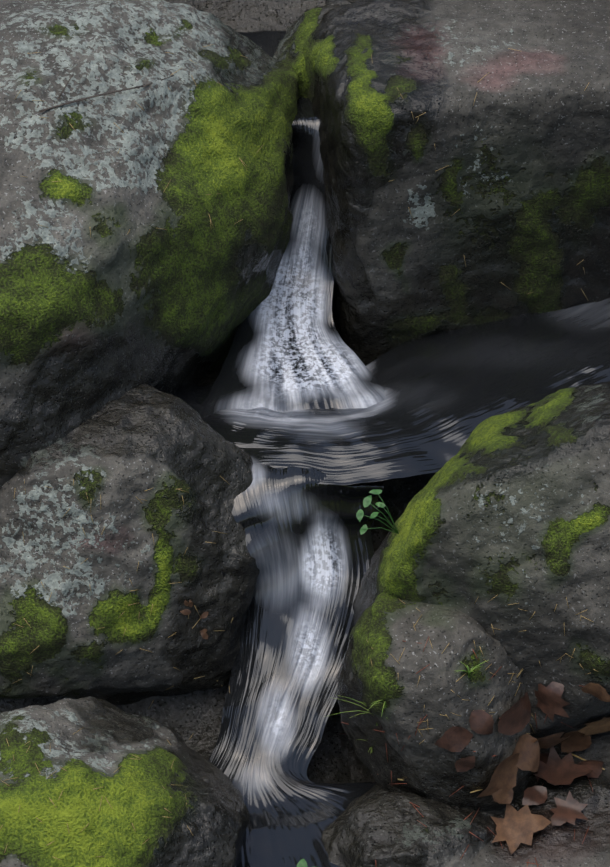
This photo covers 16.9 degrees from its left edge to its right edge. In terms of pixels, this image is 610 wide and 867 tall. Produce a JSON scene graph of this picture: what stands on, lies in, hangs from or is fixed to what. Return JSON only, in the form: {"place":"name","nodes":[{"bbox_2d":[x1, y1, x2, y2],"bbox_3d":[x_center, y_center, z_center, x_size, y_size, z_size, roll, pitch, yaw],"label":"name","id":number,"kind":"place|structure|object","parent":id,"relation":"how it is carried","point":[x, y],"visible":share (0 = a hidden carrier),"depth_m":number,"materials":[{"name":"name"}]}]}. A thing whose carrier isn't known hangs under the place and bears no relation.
{"place":"outdoors","nodes":[
{"label":"outdoors","id":0,"kind":"place"},
{"bbox_2d":[0,0,436,783],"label":"ground","id":1,"kind":"structure","parent":0,"point":[332,760],"depth_m":3.99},
{"bbox_2d":[0,696,249,866],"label":"mossy boulder","id":2,"kind":"object","parent":1,"relation":"on","point":[103,745],"visible":1,"depth_m":3.48,"materials":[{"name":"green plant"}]},
{"bbox_2d":[0,383,259,704],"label":"boulder","id":3,"kind":"object","parent":1,"relation":"on","point":[122,453],"visible":0.88,"depth_m":3.75,"materials":[{"name":"grey stone"}]},
{"bbox_2d":[180,600,207,638],"bbox_3d":[-0.204,0.347,3.810,0.055,0.088,0.018,-10,34,-15],"label":"dead sprig","id":4,"kind":"object","parent":3,"relation":"attached to","point":[204,634],"visible":1,"depth_m":3.82,"materials":[{"name":"brown plant"}]},
{"bbox_2d":[0,0,299,489],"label":"boulder","id":5,"kind":"object","parent":1,"relation":"on","point":[110,309],"visible":0.88,"depth_m":3.88,"materials":[{"name":"grey stone"}]},
{"bbox_2d":[39,74,173,112],"bbox_3d":[-0.383,-0.666,3.895,0.315,0.048,0.057,-22,39,-30],"label":"twig","id":6,"kind":"object","parent":5,"relation":"on","point":[56,106],"visible":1,"depth_m":3.86,"materials":[{"name":"brown wood"}]},
{"bbox_2d":[272,0,357,97],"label":"rock","id":7,"kind":"object","parent":5,"relation":"on","point":[300,29],"visible":0.1,"depth_m":4.36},
{"bbox_2d":[0,44,604,859],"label":"pine needles","id":8,"kind":"object","parent":1,"relation":"on","point":[220,532],"visible":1,"depth_m":3.69,"materials":[{"name":"brown plant"}]},
{"bbox_2d":[174,298,609,484],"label":"water pool","id":9,"kind":"structure","parent":1,"relation":"on","point":[446,393],"depth_m":4.04,"materials":[{"name":"black liquid"}]},
{"bbox_2d":[198,30,385,417],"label":"waterfall","id":10,"kind":"structure","parent":9,"relation":"on","point":[290,350],"depth_m":4.20,"materials":[{"name":"white liquid"}]},
{"bbox_2d":[208,463,383,866],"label":"water cascade","id":11,"kind":"object","parent":9,"relation":"attached to","point":[309,547],"visible":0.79,"depth_m":3.86,"materials":[{"name":"white liquid"}]},
{"bbox_2d":[303,0,609,365],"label":"boulder","id":12,"kind":"object","parent":1,"relation":"on","point":[520,184],"visible":0.75,"depth_m":4.11,"materials":[{"name":"grey stone"}]},
{"bbox_2d":[321,731,609,866],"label":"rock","id":13,"kind":"object","parent":1,"relation":"on","point":[555,846],"visible":0.25,"depth_m":3.63,"materials":[{"name":"grey stone"}]},
{"bbox_2d":[337,792,495,866],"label":"rock","id":14,"kind":"object","parent":13,"relation":"on","point":[385,829],"visible":0.77,"depth_m":3.59,"materials":[{"name":"grey stone"}]},
{"bbox_2d":[336,592,530,811],"bbox_3d":[0.234,0.477,3.718,0.353,0.438,0.338,1,33,2],"label":"rock","id":15,"kind":"object","parent":13,"relation":"on","point":[385,629],"visible":0.71,"depth_m":3.58,"materials":[{"name":"grey stone"}]},
{"bbox_2d":[324,660,487,753],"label":"grass tufts","id":16,"kind":"object","parent":15,"relation":"on","point":[385,703],"visible":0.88,"depth_m":3.55,"materials":[{"name":"green plant"}]},
{"bbox_2d":[435,681,603,825],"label":"dead leaves","id":17,"kind":"object","parent":13,"relation":"on","point":[554,769],"visible":0.83,"depth_m":3.62,"materials":[{"name":"brown plant"}]},
{"bbox_2d":[477,683,609,854],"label":"dead leaves","id":18,"kind":"object","parent":13,"relation":"on","point":[515,828],"visible":0.9,"depth_m":3.62,"materials":[{"name":"brown plant"}]},
{"bbox_2d":[340,637,592,866],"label":"pine needles","id":19,"kind":"object","parent":1,"relation":"on","point":[462,786],"visible":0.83,"depth_m":3.61,"materials":[{"name":"brown plant"}]},
{"bbox_2d":[353,381,609,739],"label":"boulder","id":20,"kind":"object","parent":1,"relation":"on","point":[512,507],"visible":0.81,"depth_m":3.51,"materials":[{"name":"grey stone"}]},
{"bbox_2d":[297,489,398,866],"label":"plant","id":21,"kind":"object","parent":20,"relation":"attached to","point":[367,500],"visible":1,"depth_m":3.65,"materials":[{"name":"green plant"}]},
{"bbox_2d":[578,717,609,735],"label":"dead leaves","id":22,"kind":"object","parent":20,"relation":"on","point":[598,727],"visible":1,"depth_m":3.77,"materials":[{"name":"brown plant"}]}
]}

